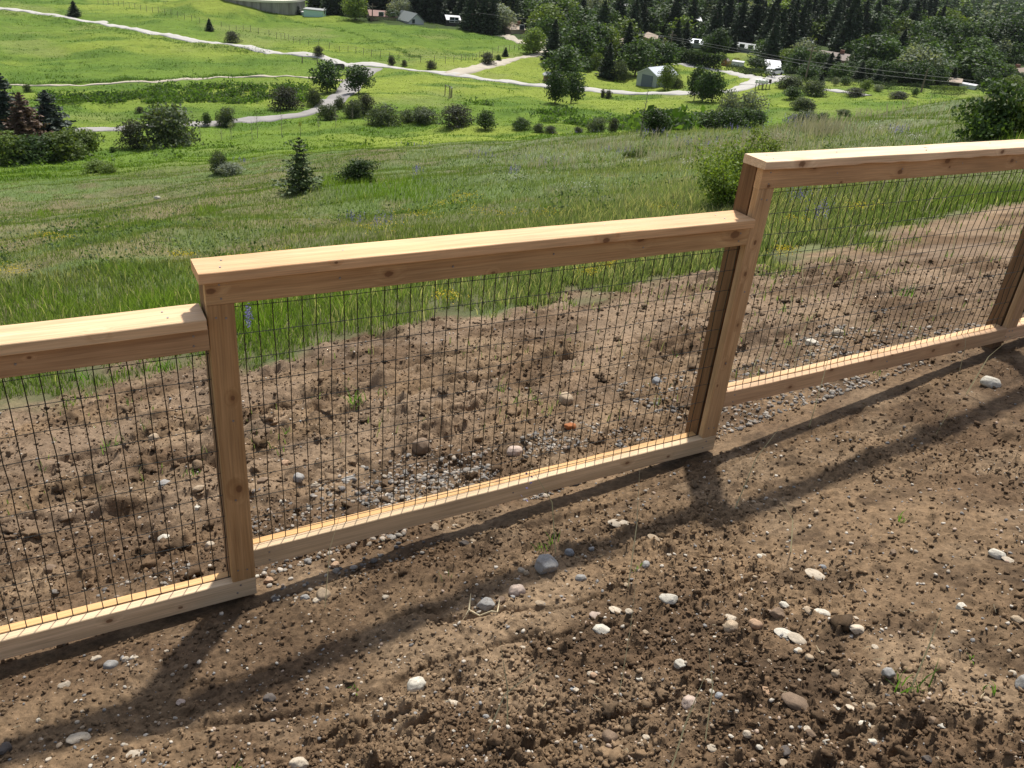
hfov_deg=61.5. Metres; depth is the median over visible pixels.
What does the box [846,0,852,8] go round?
spruce tree
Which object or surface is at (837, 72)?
garden tree
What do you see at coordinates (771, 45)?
spruce tree
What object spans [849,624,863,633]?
stone
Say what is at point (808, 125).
seed grass
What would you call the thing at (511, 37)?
house drive
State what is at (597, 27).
leafy tree
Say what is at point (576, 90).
roadside tree
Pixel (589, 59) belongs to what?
grove bush
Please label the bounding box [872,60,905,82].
garden tree
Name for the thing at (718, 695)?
stone
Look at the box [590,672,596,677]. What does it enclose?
stone
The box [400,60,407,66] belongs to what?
roadside bush
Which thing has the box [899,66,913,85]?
spruce tree
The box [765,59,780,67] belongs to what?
open garage
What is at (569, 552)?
stone
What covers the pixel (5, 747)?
stone
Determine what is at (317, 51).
round bush
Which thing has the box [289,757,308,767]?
stone
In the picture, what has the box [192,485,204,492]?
stone
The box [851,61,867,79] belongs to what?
spruce tree
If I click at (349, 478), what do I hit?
stone
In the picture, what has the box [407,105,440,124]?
willow bush
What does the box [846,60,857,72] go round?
garden tree
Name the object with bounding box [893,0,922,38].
spruce tree
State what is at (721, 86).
poplar tree
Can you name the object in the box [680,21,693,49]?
spruce tree
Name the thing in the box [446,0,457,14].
spruce tree
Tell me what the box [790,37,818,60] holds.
garden tree
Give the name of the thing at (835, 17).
spruce tree
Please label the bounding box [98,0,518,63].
field fence
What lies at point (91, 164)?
shrub
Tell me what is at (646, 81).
door
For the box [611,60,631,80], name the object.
grove bush
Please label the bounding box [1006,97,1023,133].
bush
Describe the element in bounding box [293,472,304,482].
stone
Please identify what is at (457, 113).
twiggy bush
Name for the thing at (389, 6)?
spruce tree
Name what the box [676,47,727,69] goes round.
tall hedge
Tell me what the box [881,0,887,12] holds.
spruce tree
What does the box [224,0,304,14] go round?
water tank
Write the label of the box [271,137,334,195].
young fir
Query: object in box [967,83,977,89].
trailer
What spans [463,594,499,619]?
dried root
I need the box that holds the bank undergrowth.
[34,76,707,131]
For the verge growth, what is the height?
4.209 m
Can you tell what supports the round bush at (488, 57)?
on the ground at (238, 16)
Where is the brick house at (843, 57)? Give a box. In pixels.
[815,50,854,62]
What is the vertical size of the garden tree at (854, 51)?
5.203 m
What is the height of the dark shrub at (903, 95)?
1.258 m
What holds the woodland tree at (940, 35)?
on the ground at (238, 16)
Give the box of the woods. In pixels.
[306,0,1023,88]
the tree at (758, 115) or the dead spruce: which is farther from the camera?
the tree at (758, 115)
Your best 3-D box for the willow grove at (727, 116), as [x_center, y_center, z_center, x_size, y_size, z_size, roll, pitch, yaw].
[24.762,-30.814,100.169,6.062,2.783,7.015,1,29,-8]
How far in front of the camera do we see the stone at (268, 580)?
3.56 m
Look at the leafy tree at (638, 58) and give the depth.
168.60 m
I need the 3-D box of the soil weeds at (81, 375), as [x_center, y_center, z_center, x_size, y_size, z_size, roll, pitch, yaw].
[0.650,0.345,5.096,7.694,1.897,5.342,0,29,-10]
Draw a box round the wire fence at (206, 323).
[0,139,1023,659]
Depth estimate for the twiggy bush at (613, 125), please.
87.88 m
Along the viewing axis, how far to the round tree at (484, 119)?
92.74 m
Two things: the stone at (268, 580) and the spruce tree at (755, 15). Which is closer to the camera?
the stone at (268, 580)
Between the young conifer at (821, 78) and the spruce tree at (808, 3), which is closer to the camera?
the young conifer at (821, 78)
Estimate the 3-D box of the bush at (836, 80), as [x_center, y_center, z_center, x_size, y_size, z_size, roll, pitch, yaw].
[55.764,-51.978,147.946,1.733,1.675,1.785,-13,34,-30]
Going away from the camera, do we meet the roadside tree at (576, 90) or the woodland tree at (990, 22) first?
the roadside tree at (576, 90)
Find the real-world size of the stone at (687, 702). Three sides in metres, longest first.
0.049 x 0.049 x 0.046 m
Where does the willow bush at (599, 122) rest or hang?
on the ground at (238, 16)
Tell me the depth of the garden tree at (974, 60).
177.72 m
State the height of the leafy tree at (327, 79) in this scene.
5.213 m
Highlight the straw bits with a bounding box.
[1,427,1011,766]
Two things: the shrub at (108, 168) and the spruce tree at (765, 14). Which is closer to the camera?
the shrub at (108, 168)
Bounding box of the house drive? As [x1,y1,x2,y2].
[496,34,526,43]
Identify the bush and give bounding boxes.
[21,83,33,92]
[113,118,146,149]
[131,101,205,150]
[134,106,142,113]
[214,107,238,127]
[224,31,242,42]
[266,84,304,111]
[304,87,324,106]
[312,45,324,56]
[315,103,342,120]
[332,95,346,109]
[341,98,364,118]
[357,93,376,113]
[362,102,407,126]
[388,55,394,65]
[398,109,414,122]
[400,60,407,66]
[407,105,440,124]
[425,60,435,68]
[434,103,475,129]
[479,52,496,65]
[495,54,501,60]
[511,116,532,130]
[531,123,543,132]
[542,125,556,133]
[573,126,583,133]
[580,57,594,72]
[585,116,608,132]
[590,52,603,69]
[607,117,619,131]
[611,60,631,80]
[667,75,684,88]
[674,128,782,210]
[730,121,770,167]
[747,125,787,152]
[782,86,803,98]
[784,109,822,124]
[788,96,815,109]
[807,102,816,110]
[816,112,829,120]
[831,77,841,85]
[836,109,854,115]
[872,84,882,91]
[950,77,1023,139]
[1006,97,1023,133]
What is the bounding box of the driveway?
[739,75,788,84]
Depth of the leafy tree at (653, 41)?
183.03 m
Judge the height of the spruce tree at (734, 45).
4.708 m
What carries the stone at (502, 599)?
on the soil ground at (1002, 406)
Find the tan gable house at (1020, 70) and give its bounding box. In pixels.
[1015,64,1023,72]
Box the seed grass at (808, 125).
[324,89,1020,767]
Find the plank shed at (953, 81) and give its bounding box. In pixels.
[947,77,962,86]
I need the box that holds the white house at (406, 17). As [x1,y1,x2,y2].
[395,10,425,24]
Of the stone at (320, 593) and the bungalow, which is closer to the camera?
the stone at (320, 593)
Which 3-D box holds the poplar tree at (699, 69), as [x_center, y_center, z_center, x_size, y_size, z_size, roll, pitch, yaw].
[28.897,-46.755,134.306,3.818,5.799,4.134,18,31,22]
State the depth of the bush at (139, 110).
106.53 m
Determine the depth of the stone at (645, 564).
3.31 m
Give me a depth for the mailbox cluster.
145.01 m
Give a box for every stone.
[0,742,11,754]
[44,564,56,573]
[57,681,70,687]
[66,732,90,743]
[90,655,101,660]
[103,660,118,668]
[122,656,129,661]
[126,749,142,757]
[148,433,159,441]
[157,534,168,540]
[158,479,169,488]
[176,699,185,705]
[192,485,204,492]
[257,477,267,483]
[263,576,272,583]
[263,693,276,702]
[282,460,289,465]
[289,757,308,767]
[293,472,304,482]
[300,594,309,599]
[310,483,320,487]
[312,597,320,602]
[316,587,330,599]
[331,561,338,567]
[342,475,354,481]
[407,676,425,691]
[412,437,431,454]
[430,523,438,530]
[450,700,457,705]
[459,540,468,545]
[476,597,494,610]
[496,596,505,603]
[507,446,522,456]
[509,584,525,596]
[518,567,524,572]
[534,554,558,574]
[535,600,545,606]
[559,392,573,404]
[564,422,575,430]
[564,548,574,555]
[575,574,586,581]
[589,611,600,618]
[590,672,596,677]
[592,624,609,633]
[601,729,617,743]
[608,519,628,527]
[608,606,621,614]
[625,608,631,613]
[642,561,649,568]
[647,534,659,541]
[652,377,661,383]
[659,594,677,603]
[674,659,685,668]
[681,695,695,709]
[707,744,716,751]
[715,692,722,698]
[723,619,737,632]
[724,614,736,620]
[748,618,762,629]
[755,744,762,749]
[769,607,784,618]
[774,628,790,638]
[779,601,788,608]
[779,745,790,757]
[781,691,808,712]
[788,632,806,644]
[803,606,817,614]
[804,729,816,738]
[805,338,817,344]
[805,568,824,580]
[814,608,830,616]
[831,329,843,336]
[846,704,853,709]
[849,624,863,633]
[866,702,876,709]
[867,739,876,745]
[881,667,895,678]
[889,549,896,555]
[921,755,931,762]
[928,716,935,724]
[956,602,965,609]
[980,376,1000,387]
[988,548,1005,559]
[1001,556,1013,562]
[1010,615,1023,623]
[1015,674,1023,689]
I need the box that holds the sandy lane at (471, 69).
[445,42,549,75]
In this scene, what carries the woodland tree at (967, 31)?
on the ground at (238, 16)
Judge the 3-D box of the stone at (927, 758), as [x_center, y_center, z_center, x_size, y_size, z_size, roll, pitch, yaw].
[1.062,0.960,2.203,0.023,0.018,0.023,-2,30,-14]
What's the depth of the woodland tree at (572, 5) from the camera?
233.15 m
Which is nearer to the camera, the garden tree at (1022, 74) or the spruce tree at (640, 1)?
the garden tree at (1022, 74)
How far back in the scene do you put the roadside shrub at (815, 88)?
137.04 m
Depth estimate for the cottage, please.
224.40 m
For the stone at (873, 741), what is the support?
on the soil ground at (1002, 406)
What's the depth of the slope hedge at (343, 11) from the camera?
225.74 m
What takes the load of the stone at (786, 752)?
on the soil ground at (1002, 406)
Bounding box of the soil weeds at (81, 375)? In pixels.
[37,251,995,767]
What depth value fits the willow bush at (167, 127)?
83.06 m
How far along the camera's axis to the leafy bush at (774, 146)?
19.23 m
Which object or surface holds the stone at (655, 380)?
on the soil ground at (1002, 406)
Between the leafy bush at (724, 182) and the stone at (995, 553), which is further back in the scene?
the leafy bush at (724, 182)
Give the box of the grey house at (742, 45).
[737,42,757,52]
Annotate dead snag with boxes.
[640,92,647,133]
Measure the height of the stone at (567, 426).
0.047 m
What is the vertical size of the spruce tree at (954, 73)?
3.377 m
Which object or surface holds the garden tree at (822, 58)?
on the ground at (238, 16)
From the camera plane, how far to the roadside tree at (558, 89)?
121.48 m
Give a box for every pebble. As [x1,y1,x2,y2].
[642,734,649,739]
[742,730,751,738]
[779,759,786,765]
[805,654,813,661]
[831,669,839,676]
[982,696,991,701]
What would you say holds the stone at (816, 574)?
on the soil ground at (1002, 406)
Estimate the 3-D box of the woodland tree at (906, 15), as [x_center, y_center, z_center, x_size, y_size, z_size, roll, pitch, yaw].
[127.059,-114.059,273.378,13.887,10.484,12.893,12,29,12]
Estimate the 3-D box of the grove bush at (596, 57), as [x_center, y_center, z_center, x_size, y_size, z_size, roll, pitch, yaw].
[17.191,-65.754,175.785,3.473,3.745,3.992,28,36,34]
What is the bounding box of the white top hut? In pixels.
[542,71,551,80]
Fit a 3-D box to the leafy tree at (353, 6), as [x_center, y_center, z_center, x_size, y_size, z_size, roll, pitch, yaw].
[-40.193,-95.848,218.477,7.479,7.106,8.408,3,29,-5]
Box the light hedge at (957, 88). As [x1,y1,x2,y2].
[929,85,967,93]
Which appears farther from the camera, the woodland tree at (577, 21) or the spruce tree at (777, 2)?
the spruce tree at (777, 2)
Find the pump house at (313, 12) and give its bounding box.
[303,7,326,16]
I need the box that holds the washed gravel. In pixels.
[52,308,984,601]
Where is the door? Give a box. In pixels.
[641,74,652,86]
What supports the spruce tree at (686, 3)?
on the ground at (238, 16)
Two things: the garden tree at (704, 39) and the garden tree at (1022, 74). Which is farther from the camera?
the garden tree at (704, 39)
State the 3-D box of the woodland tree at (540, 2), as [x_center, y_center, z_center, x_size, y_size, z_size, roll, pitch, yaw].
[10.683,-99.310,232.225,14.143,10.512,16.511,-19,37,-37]
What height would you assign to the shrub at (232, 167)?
0.614 m
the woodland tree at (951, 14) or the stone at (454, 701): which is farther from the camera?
the woodland tree at (951, 14)
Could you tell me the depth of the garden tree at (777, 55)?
196.28 m
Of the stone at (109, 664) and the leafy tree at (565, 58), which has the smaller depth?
the stone at (109, 664)
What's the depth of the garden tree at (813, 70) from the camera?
164.34 m
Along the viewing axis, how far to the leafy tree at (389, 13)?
222.81 m
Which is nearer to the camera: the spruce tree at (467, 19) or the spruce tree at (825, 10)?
the spruce tree at (467, 19)
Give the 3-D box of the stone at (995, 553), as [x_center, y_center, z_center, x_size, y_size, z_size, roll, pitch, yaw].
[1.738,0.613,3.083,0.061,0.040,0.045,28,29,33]
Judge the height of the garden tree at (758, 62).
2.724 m
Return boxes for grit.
[0,260,1023,767]
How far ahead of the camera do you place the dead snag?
31.89 m
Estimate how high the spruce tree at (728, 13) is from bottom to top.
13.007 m
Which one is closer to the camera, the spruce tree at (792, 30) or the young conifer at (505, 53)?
the young conifer at (505, 53)
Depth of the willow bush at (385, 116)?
98.64 m
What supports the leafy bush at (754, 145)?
on the ground at (238, 16)
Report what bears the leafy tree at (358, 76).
on the ground at (238, 16)
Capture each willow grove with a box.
[693,109,722,128]
[700,107,750,130]
[730,107,768,127]
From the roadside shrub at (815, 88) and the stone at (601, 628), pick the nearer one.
the stone at (601, 628)
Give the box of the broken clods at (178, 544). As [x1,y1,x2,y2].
[0,258,1003,581]
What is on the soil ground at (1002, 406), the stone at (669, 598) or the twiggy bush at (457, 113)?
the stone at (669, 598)
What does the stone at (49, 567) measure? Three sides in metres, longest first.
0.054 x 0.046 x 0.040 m
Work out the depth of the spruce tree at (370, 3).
239.76 m
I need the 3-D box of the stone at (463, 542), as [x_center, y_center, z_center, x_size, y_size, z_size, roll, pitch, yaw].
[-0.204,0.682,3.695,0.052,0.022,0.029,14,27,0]
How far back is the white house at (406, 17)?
221.77 m
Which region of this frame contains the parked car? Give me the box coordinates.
[765,66,783,75]
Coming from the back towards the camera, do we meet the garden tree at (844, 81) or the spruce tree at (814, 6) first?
the spruce tree at (814, 6)
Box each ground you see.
[0,0,1023,325]
[0,240,1023,767]
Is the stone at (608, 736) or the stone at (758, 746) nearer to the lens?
the stone at (758, 746)
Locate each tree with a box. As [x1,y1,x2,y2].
[0,73,27,139]
[30,89,77,134]
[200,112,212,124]
[305,0,320,7]
[307,59,344,93]
[321,0,341,15]
[338,0,367,19]
[341,64,375,92]
[349,0,370,16]
[367,0,377,9]
[372,0,391,10]
[383,0,399,10]
[384,8,400,19]
[386,0,415,12]
[407,0,435,22]
[425,0,451,24]
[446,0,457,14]
[452,0,465,21]
[456,0,480,31]
[458,0,477,23]
[472,0,497,34]
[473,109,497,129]
[484,0,505,35]
[496,2,523,30]
[500,0,508,12]
[506,0,521,23]
[513,0,529,22]
[516,0,536,26]
[519,27,547,53]
[521,0,576,23]
[524,2,568,33]
[537,44,591,79]
[539,19,562,62]
[542,68,570,103]
[556,0,579,14]
[558,5,597,36]
[558,24,606,59]
[560,71,587,103]
[570,20,614,54]
[578,0,587,14]
[587,0,610,9]
[589,3,622,35]
[594,0,616,55]
[595,42,617,80]
[597,23,623,58]
[612,0,628,31]
[612,22,634,63]
[615,38,663,75]
[620,0,645,43]
[627,0,670,9]
[629,0,646,15]
[637,0,653,33]
[637,37,675,66]
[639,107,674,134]
[640,7,664,32]
[647,0,654,29]
[650,0,665,9]
[650,41,682,67]
[655,2,695,31]
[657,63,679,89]
[660,0,683,35]
[661,0,692,12]
[666,19,685,48]
[672,0,689,12]
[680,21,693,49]
[685,0,701,38]
[687,65,707,100]
[692,69,717,102]
[696,20,708,31]
[698,34,718,50]
[702,1,724,40]
[704,26,733,55]
[705,69,728,101]
[707,0,728,19]
[715,88,742,114]
[719,0,736,33]
[722,3,752,21]
[724,34,738,52]
[727,0,749,41]
[730,90,770,116]
[737,0,766,43]
[745,38,782,58]
[746,57,770,69]
[747,0,774,17]
[750,8,768,43]
[750,110,767,126]
[751,2,778,44]
[756,15,784,59]
[759,8,791,57]
[761,0,768,23]
[761,0,787,16]
[771,0,782,16]
[771,51,784,61]
[776,48,794,64]
[780,0,802,11]
[785,0,801,25]
[785,11,801,48]
[785,46,815,71]
[786,0,795,17]
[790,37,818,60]
[794,62,823,79]
[795,4,809,42]
[801,0,812,40]
[804,49,835,66]
[808,0,828,24]
[810,0,819,15]
[812,14,830,40]
[813,4,829,43]
[815,52,837,76]
[817,0,843,45]
[824,0,859,52]
[825,8,848,45]
[825,61,853,78]
[833,0,862,45]
[834,53,843,75]
[837,8,865,51]
[840,76,851,84]
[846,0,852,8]
[846,48,863,60]
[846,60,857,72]
[848,32,907,62]
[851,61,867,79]
[853,57,881,79]
[859,80,873,89]
[860,0,873,38]
[867,10,892,36]
[869,4,900,34]
[869,38,908,65]
[869,66,884,83]
[872,1,882,39]
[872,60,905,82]
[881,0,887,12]
[887,61,909,82]
[889,0,914,17]
[890,0,910,33]
[891,7,927,29]
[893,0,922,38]
[893,41,958,81]
[896,42,947,69]
[898,29,908,47]
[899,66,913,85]
[903,60,937,86]
[907,14,956,34]
[908,33,944,57]
[911,29,954,52]
[911,87,919,96]
[914,16,963,43]
[921,0,927,17]
[925,0,934,21]
[926,7,970,23]
[926,66,951,85]
[929,0,940,15]
[929,6,946,26]
[943,67,958,83]
[948,21,990,57]
[948,46,1015,83]
[950,35,1009,64]
[963,20,991,36]
[971,65,1002,83]
[976,17,1000,37]
[983,16,1023,58]
[989,62,1020,81]
[994,25,1022,54]
[1001,74,1023,90]
[1010,72,1023,90]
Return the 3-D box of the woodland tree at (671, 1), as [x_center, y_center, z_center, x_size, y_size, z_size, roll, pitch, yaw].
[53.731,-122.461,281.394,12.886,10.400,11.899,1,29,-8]
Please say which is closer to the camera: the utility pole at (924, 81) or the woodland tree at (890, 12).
the utility pole at (924, 81)
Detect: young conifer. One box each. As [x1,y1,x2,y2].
[65,1,81,16]
[204,18,214,31]
[501,48,508,56]
[817,74,824,84]
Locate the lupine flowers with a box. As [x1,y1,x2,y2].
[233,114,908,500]
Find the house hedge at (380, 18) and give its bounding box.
[359,16,401,22]
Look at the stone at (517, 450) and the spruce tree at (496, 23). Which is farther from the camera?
the spruce tree at (496, 23)
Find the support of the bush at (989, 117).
on the ground at (238, 16)
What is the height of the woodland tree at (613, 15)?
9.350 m
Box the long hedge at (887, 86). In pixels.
[798,76,926,90]
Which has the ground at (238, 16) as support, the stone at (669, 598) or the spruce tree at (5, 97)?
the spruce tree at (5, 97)
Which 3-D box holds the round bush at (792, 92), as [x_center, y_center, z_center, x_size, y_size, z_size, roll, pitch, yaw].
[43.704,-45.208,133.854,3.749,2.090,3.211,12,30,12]
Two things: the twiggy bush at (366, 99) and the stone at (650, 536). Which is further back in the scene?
the twiggy bush at (366, 99)
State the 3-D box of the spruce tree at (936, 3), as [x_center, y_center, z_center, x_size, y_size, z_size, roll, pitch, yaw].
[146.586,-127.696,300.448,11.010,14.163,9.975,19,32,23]
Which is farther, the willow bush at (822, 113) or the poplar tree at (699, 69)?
the poplar tree at (699, 69)
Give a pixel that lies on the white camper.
(737, 62)
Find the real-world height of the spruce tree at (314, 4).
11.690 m
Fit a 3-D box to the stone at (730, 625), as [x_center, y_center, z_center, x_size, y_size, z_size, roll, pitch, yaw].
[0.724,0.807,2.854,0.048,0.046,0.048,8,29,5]
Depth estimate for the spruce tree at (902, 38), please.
185.36 m
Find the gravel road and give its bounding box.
[0,7,762,94]
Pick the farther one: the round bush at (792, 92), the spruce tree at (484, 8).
the spruce tree at (484, 8)
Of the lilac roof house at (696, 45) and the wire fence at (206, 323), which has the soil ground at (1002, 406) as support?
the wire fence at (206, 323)
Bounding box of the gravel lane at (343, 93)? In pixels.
[75,67,382,131]
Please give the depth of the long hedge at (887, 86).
151.77 m
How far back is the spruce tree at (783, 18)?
203.19 m
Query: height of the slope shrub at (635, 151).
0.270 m
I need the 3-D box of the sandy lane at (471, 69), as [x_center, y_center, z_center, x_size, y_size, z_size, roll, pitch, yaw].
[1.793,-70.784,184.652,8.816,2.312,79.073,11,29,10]
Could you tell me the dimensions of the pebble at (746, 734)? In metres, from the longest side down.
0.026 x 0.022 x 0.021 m
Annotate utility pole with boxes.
[805,47,817,80]
[920,69,927,91]
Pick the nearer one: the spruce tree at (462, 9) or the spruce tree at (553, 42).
the spruce tree at (553, 42)
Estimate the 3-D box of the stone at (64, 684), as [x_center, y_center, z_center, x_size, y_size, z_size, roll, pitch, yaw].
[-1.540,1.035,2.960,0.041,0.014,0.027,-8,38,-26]
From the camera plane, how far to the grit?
3.00 m
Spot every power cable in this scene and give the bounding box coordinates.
[482,13,972,80]
[669,38,957,82]
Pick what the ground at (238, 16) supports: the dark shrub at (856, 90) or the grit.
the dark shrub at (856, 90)
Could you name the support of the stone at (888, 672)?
on the soil ground at (1002, 406)
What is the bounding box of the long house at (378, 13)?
[367,10,397,20]
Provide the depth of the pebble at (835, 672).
2.57 m
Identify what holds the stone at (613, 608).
on the soil ground at (1002, 406)
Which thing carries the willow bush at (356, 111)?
on the ground at (238, 16)
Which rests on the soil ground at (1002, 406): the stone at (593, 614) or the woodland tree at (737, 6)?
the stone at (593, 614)
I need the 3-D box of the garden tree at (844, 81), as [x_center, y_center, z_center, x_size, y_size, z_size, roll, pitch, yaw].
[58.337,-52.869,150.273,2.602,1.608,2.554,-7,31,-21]
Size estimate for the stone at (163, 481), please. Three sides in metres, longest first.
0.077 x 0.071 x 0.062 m
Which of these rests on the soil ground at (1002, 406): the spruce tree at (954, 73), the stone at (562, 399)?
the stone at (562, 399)
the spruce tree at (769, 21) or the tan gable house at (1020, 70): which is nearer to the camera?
the tan gable house at (1020, 70)
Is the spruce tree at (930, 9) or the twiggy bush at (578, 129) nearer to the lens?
the twiggy bush at (578, 129)
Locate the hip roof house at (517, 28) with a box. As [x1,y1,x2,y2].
[502,21,525,33]
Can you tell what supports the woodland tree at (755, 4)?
on the ground at (238, 16)
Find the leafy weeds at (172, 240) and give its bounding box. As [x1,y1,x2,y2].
[0,92,988,278]
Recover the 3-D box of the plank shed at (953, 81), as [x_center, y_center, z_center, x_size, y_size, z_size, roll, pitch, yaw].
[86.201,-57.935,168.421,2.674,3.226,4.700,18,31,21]
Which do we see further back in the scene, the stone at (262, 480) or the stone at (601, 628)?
the stone at (262, 480)
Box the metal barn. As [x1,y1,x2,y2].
[636,66,678,87]
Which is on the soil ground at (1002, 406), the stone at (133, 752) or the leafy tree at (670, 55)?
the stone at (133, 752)
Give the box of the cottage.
[445,15,460,26]
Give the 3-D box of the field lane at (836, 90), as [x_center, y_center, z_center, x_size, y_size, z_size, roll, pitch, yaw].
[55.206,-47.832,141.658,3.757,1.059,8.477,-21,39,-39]
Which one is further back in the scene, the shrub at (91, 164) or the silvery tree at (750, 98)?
the silvery tree at (750, 98)
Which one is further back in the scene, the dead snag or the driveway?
the driveway
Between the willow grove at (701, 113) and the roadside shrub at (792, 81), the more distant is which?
the roadside shrub at (792, 81)
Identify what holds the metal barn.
on the ground at (238, 16)
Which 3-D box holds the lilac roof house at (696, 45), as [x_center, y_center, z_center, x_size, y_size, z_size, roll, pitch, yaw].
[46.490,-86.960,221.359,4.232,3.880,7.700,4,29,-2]
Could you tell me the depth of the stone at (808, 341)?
5.78 m
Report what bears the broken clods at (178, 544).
on the soil ground at (1002, 406)
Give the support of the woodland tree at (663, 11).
on the ground at (238, 16)
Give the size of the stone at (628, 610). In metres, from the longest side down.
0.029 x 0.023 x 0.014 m
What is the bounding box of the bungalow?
[643,32,666,43]
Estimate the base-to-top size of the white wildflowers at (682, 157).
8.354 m
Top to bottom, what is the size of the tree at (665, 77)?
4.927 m
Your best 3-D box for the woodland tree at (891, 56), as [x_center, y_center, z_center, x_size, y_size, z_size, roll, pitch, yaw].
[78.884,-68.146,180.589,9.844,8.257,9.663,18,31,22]
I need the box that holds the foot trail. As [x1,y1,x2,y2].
[9,75,343,85]
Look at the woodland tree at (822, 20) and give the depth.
243.92 m
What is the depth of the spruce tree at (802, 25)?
216.44 m
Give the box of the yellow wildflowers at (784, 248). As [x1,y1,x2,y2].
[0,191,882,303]
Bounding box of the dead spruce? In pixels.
[0,92,53,137]
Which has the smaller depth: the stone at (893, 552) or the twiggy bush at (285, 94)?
the stone at (893, 552)
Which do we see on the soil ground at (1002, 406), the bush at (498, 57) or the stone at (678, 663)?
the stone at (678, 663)
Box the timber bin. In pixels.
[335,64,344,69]
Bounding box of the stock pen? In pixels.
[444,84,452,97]
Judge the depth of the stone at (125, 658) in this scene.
3.06 m
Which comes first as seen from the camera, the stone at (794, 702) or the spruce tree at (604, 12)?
the stone at (794, 702)
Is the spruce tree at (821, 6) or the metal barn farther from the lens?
the spruce tree at (821, 6)
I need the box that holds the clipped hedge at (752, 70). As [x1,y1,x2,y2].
[725,64,776,76]
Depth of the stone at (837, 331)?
5.84 m
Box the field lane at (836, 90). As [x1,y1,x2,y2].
[823,89,871,96]
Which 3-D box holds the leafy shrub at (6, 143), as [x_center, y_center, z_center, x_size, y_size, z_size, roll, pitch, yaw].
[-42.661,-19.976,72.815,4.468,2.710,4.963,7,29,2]
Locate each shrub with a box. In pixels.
[0,130,29,164]
[7,132,62,165]
[40,129,91,161]
[62,126,104,154]
[81,158,107,173]
[94,163,117,173]
[208,149,229,174]
[213,162,246,176]
[332,157,380,184]
[604,90,613,98]
[621,150,632,156]
[630,147,646,156]
[775,74,806,88]
[799,79,830,97]
[843,87,868,97]
[887,90,910,99]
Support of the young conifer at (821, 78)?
on the ground at (238, 16)
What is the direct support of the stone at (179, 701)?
on the soil ground at (1002, 406)
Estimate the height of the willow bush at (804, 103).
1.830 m
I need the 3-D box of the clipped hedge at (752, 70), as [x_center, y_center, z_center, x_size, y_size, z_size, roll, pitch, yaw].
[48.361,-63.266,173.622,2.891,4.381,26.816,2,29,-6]
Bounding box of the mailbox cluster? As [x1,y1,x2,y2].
[755,79,764,88]
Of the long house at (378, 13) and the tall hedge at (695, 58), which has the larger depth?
the long house at (378, 13)
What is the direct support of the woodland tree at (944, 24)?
on the ground at (238, 16)
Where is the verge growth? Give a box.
[1,9,421,84]
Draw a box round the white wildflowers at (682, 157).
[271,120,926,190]
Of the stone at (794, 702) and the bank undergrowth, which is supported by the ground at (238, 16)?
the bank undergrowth
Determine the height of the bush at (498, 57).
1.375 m
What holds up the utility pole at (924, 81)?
on the ground at (238, 16)
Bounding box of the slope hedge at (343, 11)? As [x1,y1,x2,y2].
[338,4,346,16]
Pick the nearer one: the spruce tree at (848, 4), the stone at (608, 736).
the stone at (608, 736)
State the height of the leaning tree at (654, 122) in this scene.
1.071 m
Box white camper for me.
[731,60,744,65]
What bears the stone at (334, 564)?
on the soil ground at (1002, 406)
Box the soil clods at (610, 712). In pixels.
[2,260,1023,767]
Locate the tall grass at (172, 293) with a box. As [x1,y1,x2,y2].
[0,177,1023,514]
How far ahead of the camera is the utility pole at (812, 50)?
155.71 m
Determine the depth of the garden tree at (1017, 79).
164.44 m
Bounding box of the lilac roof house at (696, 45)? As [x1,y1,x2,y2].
[688,38,702,47]
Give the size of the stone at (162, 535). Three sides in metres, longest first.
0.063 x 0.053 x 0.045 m
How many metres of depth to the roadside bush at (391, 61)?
153.82 m
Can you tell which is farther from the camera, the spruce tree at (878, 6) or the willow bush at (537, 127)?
the spruce tree at (878, 6)
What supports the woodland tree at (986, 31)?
on the ground at (238, 16)
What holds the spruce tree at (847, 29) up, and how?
on the ground at (238, 16)
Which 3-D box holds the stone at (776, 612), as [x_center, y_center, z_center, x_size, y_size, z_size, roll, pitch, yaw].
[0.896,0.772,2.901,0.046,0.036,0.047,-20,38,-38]
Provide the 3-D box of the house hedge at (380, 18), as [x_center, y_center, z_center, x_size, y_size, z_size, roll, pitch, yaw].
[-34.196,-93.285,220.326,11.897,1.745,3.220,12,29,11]
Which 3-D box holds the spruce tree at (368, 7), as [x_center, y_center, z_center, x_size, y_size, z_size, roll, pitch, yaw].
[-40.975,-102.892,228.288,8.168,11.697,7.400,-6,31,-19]
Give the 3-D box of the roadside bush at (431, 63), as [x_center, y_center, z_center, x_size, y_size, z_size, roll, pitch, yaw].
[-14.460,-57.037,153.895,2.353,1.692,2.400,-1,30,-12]

